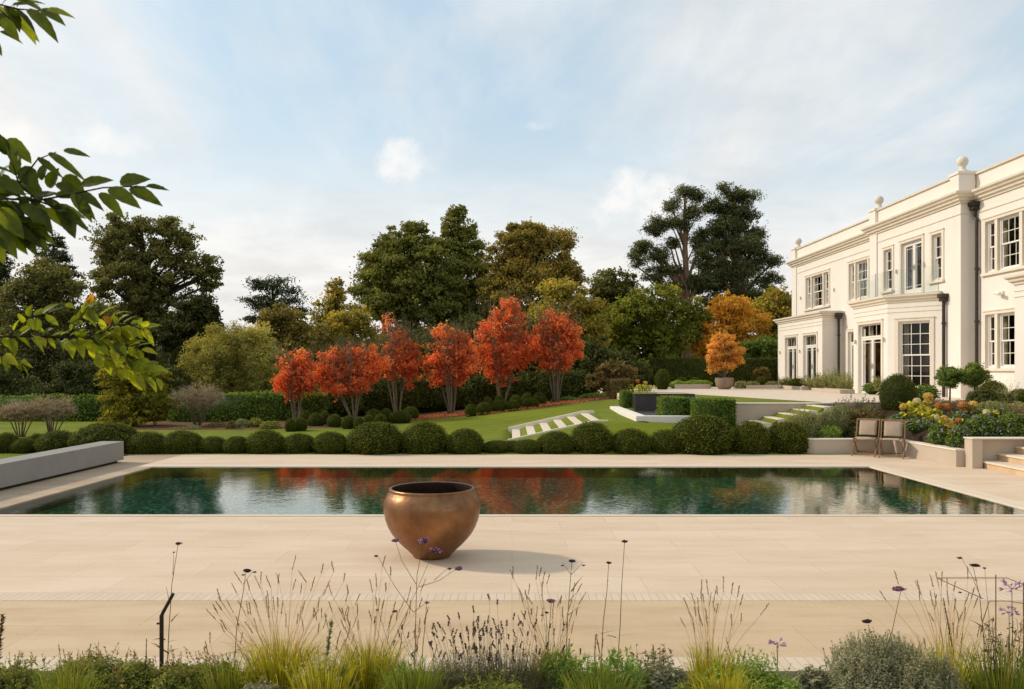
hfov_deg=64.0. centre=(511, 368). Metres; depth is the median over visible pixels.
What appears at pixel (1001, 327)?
window
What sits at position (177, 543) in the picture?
verbena plant
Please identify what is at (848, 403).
lavender plant
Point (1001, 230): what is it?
window
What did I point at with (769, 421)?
garden steps
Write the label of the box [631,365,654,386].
evergreen shrub
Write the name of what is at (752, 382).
shrub
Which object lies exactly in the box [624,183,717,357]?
pine tree
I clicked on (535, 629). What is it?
ornamental grass
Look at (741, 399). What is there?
terrace lawn
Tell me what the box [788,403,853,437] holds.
grey shrub
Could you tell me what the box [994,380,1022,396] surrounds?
grey plant
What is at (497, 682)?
herb plant
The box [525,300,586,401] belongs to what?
red tree
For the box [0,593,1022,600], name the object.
brick band
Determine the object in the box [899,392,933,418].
hydrangea
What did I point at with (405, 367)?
red tree
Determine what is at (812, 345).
french door
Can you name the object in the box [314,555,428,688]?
ornamental grass
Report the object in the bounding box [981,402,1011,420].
geranium plant
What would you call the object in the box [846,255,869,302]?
window
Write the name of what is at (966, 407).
hydrangea
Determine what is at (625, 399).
square hedge
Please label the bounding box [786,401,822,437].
perovskia plant
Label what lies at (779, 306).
oak tree
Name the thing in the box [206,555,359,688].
ornamental grass
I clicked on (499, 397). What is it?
box ball
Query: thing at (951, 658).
ornamental grass
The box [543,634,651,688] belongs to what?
ornamental grass
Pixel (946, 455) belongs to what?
planter wall
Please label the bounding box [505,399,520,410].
box ball
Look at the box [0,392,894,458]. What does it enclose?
lawn
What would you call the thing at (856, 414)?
bronze shrub
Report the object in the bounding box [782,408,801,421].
perovskia plant
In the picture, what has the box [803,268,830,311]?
window
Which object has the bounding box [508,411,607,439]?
garden steps
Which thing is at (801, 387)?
stone planter
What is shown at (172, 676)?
herb plant
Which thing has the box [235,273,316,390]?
cedar tree
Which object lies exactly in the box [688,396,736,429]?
square hedge
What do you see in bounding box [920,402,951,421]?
hydrangea
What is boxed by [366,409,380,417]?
box ball
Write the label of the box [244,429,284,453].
box ball
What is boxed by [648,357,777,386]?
yew hedge
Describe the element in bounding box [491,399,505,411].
box ball
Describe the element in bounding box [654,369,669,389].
topiary cone
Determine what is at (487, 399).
box ball
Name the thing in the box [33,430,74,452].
box ball
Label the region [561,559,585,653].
verbena plant
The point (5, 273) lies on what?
conifer tree
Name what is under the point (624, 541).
verbena plant
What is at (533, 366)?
broadleaf tree
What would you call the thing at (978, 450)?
stair wall
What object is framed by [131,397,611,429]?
mulch bed
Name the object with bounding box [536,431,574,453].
box ball
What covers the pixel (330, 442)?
box ball
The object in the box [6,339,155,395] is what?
evergreen shrub
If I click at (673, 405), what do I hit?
square hedge
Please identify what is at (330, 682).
ornamental grass
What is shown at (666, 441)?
box ball
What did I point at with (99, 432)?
box ball
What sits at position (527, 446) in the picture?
box ball
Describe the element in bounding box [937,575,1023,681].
plant support
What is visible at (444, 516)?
copper pot
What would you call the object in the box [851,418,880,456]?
folding chair
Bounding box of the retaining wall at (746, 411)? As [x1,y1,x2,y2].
[735,402,833,423]
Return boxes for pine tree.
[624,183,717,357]
[682,181,788,337]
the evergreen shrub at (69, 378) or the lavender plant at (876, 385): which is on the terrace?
the lavender plant at (876, 385)
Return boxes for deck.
[0,454,179,501]
[0,455,1023,592]
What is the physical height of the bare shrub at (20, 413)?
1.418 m
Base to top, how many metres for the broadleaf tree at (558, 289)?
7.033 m
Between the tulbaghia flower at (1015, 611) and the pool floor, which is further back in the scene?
the pool floor
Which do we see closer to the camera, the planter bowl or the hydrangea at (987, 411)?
the hydrangea at (987, 411)
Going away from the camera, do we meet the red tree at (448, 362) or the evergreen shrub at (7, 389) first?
the red tree at (448, 362)
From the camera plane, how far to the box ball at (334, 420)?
29.73 m
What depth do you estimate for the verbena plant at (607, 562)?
5.35 m
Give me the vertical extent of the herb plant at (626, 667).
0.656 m
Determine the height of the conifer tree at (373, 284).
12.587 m
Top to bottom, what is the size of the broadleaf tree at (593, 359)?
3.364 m
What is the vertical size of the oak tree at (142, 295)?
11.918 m
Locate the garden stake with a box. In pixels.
[156,593,174,672]
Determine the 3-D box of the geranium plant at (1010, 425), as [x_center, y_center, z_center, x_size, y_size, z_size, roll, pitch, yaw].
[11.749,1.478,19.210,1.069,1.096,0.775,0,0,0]
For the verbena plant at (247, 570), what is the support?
on the flower bed soil
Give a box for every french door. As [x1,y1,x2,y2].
[784,334,797,379]
[802,331,817,385]
[846,328,853,378]
[856,318,882,393]
[898,233,923,293]
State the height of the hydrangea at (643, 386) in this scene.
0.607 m
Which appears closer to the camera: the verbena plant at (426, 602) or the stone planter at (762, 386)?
the verbena plant at (426, 602)
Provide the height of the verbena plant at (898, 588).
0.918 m
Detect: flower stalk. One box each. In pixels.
[0,613,6,662]
[145,638,146,683]
[323,619,334,661]
[943,598,955,661]
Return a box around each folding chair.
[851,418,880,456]
[878,419,905,458]
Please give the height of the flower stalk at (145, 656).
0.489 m
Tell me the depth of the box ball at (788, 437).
21.23 m
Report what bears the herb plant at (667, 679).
on the flower bed soil
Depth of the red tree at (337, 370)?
32.34 m
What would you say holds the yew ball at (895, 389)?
on the planting bed soil
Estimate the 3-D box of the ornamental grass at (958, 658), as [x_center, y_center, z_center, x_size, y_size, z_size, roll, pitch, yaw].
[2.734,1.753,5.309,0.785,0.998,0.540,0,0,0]
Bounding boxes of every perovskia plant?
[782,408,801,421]
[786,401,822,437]
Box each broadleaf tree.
[0,254,123,393]
[146,289,227,385]
[250,302,346,391]
[294,303,428,383]
[308,276,373,357]
[384,309,487,377]
[471,313,580,380]
[525,275,613,375]
[569,334,648,387]
[578,282,716,374]
[585,266,641,321]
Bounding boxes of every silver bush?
[821,627,934,688]
[893,647,969,688]
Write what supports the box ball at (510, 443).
on the lawn at (490, 427)
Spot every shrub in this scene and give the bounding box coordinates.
[0,356,44,396]
[0,397,43,436]
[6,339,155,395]
[21,393,77,431]
[28,355,107,397]
[93,359,180,425]
[136,360,198,394]
[167,382,225,425]
[171,424,202,428]
[200,422,226,427]
[226,420,236,428]
[236,418,246,427]
[247,417,264,427]
[259,420,280,428]
[584,356,638,394]
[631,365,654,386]
[668,380,686,388]
[686,380,699,383]
[697,380,712,387]
[733,381,748,388]
[747,381,759,384]
[753,366,770,378]
[765,381,779,387]
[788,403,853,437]
[843,416,884,437]
[844,408,883,432]
[861,383,877,393]
[915,383,941,401]
[963,387,1021,405]
[976,400,1023,412]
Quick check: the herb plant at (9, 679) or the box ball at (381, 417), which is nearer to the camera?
the herb plant at (9, 679)
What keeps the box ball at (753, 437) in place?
on the lawn at (490, 427)
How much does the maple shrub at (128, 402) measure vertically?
3.032 m
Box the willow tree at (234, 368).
[171,319,292,393]
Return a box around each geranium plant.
[886,414,912,423]
[902,417,936,432]
[925,422,959,444]
[945,424,972,447]
[949,408,981,427]
[963,413,998,436]
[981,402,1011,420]
[993,409,1023,436]
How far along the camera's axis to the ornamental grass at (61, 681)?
4.98 m
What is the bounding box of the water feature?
[610,394,694,422]
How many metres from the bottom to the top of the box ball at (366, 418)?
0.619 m
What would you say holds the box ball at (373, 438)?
on the lawn at (490, 427)
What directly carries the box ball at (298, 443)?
on the lawn at (490, 427)
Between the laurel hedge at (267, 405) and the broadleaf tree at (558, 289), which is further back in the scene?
the broadleaf tree at (558, 289)
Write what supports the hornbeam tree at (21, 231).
on the flower bed soil
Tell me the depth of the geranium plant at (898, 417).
21.68 m
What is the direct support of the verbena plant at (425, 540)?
on the flower bed soil
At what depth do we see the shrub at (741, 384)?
41.71 m
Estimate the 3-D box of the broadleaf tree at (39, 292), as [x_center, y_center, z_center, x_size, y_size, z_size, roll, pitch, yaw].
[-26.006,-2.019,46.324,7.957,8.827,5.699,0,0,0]
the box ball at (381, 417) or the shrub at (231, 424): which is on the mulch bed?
the shrub at (231, 424)
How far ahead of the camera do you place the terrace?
32.19 m
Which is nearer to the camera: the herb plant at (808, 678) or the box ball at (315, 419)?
the herb plant at (808, 678)
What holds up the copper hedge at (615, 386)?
on the mulch bed
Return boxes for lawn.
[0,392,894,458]
[633,392,812,401]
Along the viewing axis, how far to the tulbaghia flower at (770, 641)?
5.30 m
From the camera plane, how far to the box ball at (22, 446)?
21.31 m
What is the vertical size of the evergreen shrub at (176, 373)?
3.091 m
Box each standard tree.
[933,364,962,400]
[958,362,993,389]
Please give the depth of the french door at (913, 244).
31.95 m
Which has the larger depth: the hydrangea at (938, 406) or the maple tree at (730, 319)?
the maple tree at (730, 319)
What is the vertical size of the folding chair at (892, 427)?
0.935 m
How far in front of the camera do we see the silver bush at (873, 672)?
5.13 m
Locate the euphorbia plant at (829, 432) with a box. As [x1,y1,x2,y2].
[817,425,842,437]
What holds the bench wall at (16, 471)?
on the deck at (129, 461)
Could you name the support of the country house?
on the terrace
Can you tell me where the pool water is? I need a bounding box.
[0,467,1023,513]
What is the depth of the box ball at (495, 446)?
21.36 m
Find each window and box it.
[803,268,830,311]
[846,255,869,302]
[853,326,867,388]
[880,244,894,293]
[893,316,933,385]
[927,227,944,284]
[980,205,1023,276]
[981,307,1014,370]
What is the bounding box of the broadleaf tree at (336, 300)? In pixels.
[308,276,373,357]
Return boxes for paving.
[0,601,1022,656]
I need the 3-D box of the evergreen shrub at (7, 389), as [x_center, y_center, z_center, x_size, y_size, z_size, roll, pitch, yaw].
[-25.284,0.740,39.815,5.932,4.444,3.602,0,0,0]
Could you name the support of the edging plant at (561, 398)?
on the mulch bed
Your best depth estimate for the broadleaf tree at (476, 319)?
46.98 m
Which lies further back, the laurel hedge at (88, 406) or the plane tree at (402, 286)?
the plane tree at (402, 286)
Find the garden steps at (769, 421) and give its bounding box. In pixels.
[736,405,838,429]
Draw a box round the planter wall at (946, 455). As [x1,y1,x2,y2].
[806,438,964,466]
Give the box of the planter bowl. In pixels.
[715,377,733,388]
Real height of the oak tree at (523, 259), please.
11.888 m
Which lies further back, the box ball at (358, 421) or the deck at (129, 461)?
the box ball at (358, 421)
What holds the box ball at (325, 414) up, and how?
on the mulch bed
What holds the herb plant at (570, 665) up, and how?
on the flower bed soil
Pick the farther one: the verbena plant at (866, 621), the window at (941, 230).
the window at (941, 230)
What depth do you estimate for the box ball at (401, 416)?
31.34 m
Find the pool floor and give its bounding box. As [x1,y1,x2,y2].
[60,491,933,513]
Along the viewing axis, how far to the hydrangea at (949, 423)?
19.32 m
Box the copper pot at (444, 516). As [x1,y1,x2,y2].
[384,482,479,559]
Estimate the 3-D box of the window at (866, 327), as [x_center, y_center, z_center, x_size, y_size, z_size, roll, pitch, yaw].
[15.008,-0.545,34.732,1.400,2.770,0.499,0,0,-43]
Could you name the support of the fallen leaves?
on the mulch bed
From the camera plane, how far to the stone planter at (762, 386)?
41.50 m
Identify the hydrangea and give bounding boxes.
[629,379,656,392]
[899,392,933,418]
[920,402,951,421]
[934,414,963,437]
[947,400,982,417]
[980,409,1004,415]
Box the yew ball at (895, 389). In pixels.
[878,373,918,410]
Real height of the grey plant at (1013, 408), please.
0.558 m
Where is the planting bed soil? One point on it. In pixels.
(920, 436)
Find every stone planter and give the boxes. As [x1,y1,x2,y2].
[674,384,709,388]
[746,385,778,388]
[779,385,820,389]
[811,388,854,393]
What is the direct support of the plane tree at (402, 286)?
on the lawn at (490, 427)
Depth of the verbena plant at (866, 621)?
5.25 m
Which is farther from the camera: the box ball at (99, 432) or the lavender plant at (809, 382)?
the lavender plant at (809, 382)
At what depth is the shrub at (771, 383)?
41.77 m
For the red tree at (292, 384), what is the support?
on the mulch bed
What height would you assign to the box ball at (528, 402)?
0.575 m
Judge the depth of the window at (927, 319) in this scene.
30.79 m
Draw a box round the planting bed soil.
[833,403,992,448]
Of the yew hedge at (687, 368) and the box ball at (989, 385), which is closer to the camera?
the box ball at (989, 385)
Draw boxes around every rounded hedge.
[304,384,368,416]
[360,376,426,415]
[415,370,532,412]
[516,368,598,400]
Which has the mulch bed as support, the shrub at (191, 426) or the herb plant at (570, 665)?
the shrub at (191, 426)
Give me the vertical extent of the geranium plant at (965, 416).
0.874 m
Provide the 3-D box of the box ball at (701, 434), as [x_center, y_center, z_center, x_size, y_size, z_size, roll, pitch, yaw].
[5.044,1.903,21.678,1.868,1.451,1.900,0,0,17]
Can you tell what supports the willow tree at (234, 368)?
on the lawn at (490, 427)
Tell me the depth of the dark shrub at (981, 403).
21.73 m
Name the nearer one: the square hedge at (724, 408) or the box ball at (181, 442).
the box ball at (181, 442)
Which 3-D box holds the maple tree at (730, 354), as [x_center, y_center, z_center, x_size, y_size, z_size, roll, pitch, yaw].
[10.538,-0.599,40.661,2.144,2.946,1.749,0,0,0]
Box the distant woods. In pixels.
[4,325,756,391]
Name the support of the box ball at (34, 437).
on the lawn at (490, 427)
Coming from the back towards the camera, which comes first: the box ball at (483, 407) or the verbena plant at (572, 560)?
the box ball at (483, 407)
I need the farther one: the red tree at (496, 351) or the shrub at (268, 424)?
the red tree at (496, 351)
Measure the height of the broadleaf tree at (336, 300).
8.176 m
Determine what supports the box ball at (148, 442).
on the lawn at (490, 427)
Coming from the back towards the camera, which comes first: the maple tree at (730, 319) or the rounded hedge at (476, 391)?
the maple tree at (730, 319)
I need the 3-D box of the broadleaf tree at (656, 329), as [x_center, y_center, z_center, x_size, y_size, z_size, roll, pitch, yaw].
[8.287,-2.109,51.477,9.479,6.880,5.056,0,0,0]
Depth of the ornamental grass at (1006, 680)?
5.14 m
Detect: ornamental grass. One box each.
[18,644,112,688]
[191,631,273,688]
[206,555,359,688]
[271,621,374,688]
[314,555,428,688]
[365,628,462,688]
[510,566,586,687]
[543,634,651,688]
[673,576,767,686]
[674,637,779,688]
[879,567,998,688]
[894,620,984,688]
[939,617,1023,688]
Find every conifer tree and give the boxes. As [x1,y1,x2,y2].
[0,251,30,360]
[32,230,90,299]
[349,231,387,333]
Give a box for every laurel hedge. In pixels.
[0,393,171,420]
[167,389,328,421]
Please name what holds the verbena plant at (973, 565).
on the flower bed soil
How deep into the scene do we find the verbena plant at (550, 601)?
5.30 m
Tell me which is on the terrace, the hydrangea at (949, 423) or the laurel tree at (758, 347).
the laurel tree at (758, 347)
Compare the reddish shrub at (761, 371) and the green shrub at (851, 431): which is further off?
the reddish shrub at (761, 371)
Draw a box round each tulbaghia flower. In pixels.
[768,637,786,678]
[997,578,1023,670]
[999,606,1020,660]
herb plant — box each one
[0,650,81,688]
[55,641,156,688]
[140,646,241,688]
[241,675,280,688]
[285,650,357,688]
[372,652,429,688]
[453,666,526,688]
[535,643,591,688]
[582,646,651,688]
[640,648,689,688]
[674,672,721,688]
[695,644,803,688]
[791,663,827,688]
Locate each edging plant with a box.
[559,396,579,400]
[579,393,603,398]
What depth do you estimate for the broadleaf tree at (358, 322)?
46.46 m
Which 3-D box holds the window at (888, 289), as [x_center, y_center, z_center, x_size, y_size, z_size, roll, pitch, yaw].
[15.660,-4.100,33.740,0.500,1.940,1.120,0,0,0]
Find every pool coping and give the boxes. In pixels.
[0,466,152,508]
[0,514,1023,516]
[141,465,880,466]
[869,466,1023,509]
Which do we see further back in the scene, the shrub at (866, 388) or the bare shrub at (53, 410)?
the shrub at (866, 388)
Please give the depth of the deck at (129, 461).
16.75 m
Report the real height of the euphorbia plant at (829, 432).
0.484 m
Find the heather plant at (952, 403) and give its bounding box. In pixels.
[922,398,969,408]
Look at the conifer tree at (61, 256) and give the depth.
57.87 m
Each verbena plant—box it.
[152,542,182,659]
[220,569,259,673]
[372,537,461,679]
[378,601,432,667]
[541,599,555,670]
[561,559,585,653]
[597,561,615,654]
[607,540,627,667]
[862,619,874,653]
[881,586,906,662]
[956,556,996,670]
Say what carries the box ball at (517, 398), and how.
on the mulch bed
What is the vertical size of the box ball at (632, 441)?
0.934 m
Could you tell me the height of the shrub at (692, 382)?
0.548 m
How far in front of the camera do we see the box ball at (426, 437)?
21.23 m
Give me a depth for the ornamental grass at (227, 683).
5.21 m
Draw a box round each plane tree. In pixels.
[345,220,481,377]
[422,204,495,335]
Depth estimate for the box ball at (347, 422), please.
29.11 m
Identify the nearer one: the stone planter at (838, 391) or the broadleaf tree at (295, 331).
the stone planter at (838, 391)
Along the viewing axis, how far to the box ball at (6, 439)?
21.45 m
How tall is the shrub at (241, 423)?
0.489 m
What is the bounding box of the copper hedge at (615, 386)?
[606,378,633,398]
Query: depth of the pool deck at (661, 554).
9.93 m
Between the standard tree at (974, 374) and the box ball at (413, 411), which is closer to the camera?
the standard tree at (974, 374)
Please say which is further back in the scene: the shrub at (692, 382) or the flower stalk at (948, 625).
the shrub at (692, 382)
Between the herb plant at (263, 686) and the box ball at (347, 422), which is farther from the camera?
the box ball at (347, 422)
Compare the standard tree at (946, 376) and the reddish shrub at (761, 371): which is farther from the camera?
the reddish shrub at (761, 371)
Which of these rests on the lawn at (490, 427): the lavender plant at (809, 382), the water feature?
the water feature
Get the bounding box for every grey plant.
[988,398,1023,415]
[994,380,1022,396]
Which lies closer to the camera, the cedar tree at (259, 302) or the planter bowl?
the planter bowl
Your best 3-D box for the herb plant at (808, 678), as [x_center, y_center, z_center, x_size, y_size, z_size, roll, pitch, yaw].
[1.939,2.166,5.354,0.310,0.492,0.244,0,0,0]
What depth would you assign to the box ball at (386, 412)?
31.92 m
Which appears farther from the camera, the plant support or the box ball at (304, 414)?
the box ball at (304, 414)
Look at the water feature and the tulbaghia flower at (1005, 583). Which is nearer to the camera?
the tulbaghia flower at (1005, 583)
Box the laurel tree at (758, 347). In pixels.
[726,334,777,357]
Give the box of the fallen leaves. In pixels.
[308,396,609,425]
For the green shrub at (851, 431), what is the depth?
21.80 m
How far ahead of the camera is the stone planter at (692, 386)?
41.50 m
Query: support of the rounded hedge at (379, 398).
on the lawn at (490, 427)
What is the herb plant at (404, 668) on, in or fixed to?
on the flower bed soil
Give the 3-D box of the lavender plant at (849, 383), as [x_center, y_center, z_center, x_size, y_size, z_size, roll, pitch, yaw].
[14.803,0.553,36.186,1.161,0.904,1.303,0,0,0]
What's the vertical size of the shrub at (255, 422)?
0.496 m
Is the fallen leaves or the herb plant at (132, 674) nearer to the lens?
the herb plant at (132, 674)
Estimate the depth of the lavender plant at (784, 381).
43.48 m
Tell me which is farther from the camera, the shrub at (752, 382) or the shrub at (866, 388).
the shrub at (752, 382)
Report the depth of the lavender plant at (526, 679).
5.26 m
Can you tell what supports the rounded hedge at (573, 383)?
on the lawn at (490, 427)
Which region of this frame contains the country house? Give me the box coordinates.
[773,152,1023,397]
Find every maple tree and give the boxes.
[688,290,774,357]
[704,329,746,377]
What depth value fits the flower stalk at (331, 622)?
5.25 m
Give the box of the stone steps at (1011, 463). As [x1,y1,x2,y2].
[983,446,1023,476]
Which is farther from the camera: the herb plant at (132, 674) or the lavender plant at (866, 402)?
the lavender plant at (866, 402)
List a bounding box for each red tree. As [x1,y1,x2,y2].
[269,340,321,419]
[307,333,396,418]
[370,307,424,411]
[417,315,483,412]
[466,287,539,402]
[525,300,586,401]
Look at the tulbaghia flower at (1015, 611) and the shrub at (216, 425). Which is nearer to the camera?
the tulbaghia flower at (1015, 611)
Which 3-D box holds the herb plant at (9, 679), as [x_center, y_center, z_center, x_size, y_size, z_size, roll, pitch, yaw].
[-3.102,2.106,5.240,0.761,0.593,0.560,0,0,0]
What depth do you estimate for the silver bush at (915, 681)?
4.92 m
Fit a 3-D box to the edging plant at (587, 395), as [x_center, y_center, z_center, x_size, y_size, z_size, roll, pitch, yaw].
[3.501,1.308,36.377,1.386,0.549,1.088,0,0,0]
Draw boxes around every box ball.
[0,432,19,452]
[9,438,35,453]
[29,433,43,440]
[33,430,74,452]
[65,422,139,452]
[125,431,165,453]
[160,430,202,453]
[198,436,226,452]
[222,436,246,453]
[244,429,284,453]
[281,433,314,453]
[284,418,295,431]
[295,417,307,430]
[299,410,309,420]
[307,412,323,425]
[311,431,347,453]
[321,411,329,424]
[326,414,341,426]
[341,416,353,428]
[346,420,403,454]
[353,417,364,428]
[363,414,374,422]
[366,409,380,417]
[374,414,387,422]
[381,408,392,421]
[388,410,411,423]
[401,420,447,453]
[404,406,419,418]
[446,428,484,453]
[464,404,476,416]
[476,402,491,414]
[482,440,509,452]
[483,396,492,408]
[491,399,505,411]
[495,395,504,402]
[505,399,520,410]
[506,440,516,451]
[509,395,521,406]
[511,439,540,453]
[521,392,532,401]
[522,398,538,407]
[533,392,546,403]
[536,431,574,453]
[569,420,614,453]
[611,428,652,454]
[650,429,680,453]
[671,414,737,454]
[678,377,686,381]
[732,420,772,454]
[755,376,767,384]
[767,421,810,453]
[786,378,804,385]
[978,380,1007,394]
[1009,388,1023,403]
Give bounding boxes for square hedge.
[618,390,632,407]
[655,395,689,414]
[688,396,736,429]
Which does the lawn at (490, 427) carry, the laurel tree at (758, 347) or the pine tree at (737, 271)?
the pine tree at (737, 271)
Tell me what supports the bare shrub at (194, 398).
on the lawn at (490, 427)
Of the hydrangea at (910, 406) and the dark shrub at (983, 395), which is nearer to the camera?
the hydrangea at (910, 406)
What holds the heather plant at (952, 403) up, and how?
on the planting bed soil
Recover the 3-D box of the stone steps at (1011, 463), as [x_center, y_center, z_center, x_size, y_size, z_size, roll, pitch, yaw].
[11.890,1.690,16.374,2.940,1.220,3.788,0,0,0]
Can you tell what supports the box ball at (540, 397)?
on the mulch bed
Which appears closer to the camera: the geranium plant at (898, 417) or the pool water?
the pool water
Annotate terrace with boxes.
[599,386,964,406]
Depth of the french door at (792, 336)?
44.31 m
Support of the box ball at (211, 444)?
on the lawn at (490, 427)
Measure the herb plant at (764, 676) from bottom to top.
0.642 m
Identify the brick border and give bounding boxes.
[0,657,1022,684]
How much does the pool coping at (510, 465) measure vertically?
0.025 m
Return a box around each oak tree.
[77,211,224,393]
[475,216,588,344]
[742,284,791,354]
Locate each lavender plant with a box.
[373,594,581,688]
[777,377,791,385]
[798,371,829,388]
[817,367,853,388]
[833,372,853,389]
[834,394,861,412]
[851,393,879,412]
[868,375,883,390]
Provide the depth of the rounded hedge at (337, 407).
35.61 m
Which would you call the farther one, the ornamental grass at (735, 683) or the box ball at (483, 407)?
the box ball at (483, 407)
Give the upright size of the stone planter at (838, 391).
0.180 m
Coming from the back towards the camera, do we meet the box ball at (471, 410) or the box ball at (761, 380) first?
the box ball at (761, 380)
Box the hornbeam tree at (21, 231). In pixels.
[0,0,172,392]
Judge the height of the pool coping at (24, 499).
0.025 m
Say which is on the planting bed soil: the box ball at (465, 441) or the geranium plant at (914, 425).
the geranium plant at (914, 425)
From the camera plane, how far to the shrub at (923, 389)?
24.45 m
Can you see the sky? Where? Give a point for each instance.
(289, 133)
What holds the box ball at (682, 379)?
on the terrace
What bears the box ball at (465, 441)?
on the lawn at (490, 427)
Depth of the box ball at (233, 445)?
21.29 m
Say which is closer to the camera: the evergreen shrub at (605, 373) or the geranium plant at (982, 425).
the geranium plant at (982, 425)
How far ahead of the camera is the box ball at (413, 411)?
32.85 m
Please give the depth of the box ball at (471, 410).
32.20 m
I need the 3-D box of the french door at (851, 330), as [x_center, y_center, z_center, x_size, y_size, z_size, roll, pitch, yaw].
[16.175,-0.450,38.225,0.470,2.900,1.790,0,0,0]
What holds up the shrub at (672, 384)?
in the stone planter at (692, 386)
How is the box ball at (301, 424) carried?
on the lawn at (490, 427)
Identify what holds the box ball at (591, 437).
on the lawn at (490, 427)
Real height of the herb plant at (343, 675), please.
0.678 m
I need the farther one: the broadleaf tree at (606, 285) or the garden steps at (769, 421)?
the broadleaf tree at (606, 285)
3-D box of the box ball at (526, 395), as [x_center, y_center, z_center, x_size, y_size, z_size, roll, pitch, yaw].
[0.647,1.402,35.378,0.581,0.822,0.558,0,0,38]
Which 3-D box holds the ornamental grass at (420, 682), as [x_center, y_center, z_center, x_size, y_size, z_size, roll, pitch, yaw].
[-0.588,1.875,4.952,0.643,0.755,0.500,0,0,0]
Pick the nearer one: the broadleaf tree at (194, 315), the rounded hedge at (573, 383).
the rounded hedge at (573, 383)
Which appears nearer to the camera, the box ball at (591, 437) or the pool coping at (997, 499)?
the pool coping at (997, 499)
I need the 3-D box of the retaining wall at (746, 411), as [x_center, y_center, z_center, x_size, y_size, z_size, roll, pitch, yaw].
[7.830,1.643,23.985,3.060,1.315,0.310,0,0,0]
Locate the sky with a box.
[0,0,1023,348]
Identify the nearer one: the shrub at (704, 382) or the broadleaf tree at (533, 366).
the shrub at (704, 382)
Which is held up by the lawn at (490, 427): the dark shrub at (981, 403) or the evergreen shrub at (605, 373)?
the evergreen shrub at (605, 373)
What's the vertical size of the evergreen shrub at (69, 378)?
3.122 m
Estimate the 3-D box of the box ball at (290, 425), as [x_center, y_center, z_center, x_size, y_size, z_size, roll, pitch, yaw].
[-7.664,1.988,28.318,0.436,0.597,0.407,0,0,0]
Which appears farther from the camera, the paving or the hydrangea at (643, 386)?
the hydrangea at (643, 386)
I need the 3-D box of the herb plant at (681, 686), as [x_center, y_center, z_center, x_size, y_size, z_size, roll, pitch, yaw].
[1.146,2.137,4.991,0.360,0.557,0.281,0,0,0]
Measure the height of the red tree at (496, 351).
5.586 m
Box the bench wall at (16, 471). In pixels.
[0,441,123,489]
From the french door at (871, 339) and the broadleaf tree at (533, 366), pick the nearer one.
the french door at (871, 339)
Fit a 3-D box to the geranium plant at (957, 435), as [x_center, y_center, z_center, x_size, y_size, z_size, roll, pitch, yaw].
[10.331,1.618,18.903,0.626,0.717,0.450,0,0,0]
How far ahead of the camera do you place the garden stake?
5.44 m
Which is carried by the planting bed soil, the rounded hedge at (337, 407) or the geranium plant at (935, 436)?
the geranium plant at (935, 436)
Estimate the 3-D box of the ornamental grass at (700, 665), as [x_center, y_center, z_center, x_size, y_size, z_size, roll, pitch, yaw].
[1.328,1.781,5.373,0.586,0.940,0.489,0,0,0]
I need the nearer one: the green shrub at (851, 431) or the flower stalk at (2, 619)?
the flower stalk at (2, 619)
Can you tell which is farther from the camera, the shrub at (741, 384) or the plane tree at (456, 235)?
the plane tree at (456, 235)
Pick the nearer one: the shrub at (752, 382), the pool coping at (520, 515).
the pool coping at (520, 515)
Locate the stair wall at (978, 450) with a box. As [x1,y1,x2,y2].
[963,437,1023,467]
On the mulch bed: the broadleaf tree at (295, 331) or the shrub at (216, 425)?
the shrub at (216, 425)
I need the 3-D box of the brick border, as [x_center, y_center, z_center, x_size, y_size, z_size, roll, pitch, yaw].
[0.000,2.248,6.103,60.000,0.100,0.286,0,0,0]

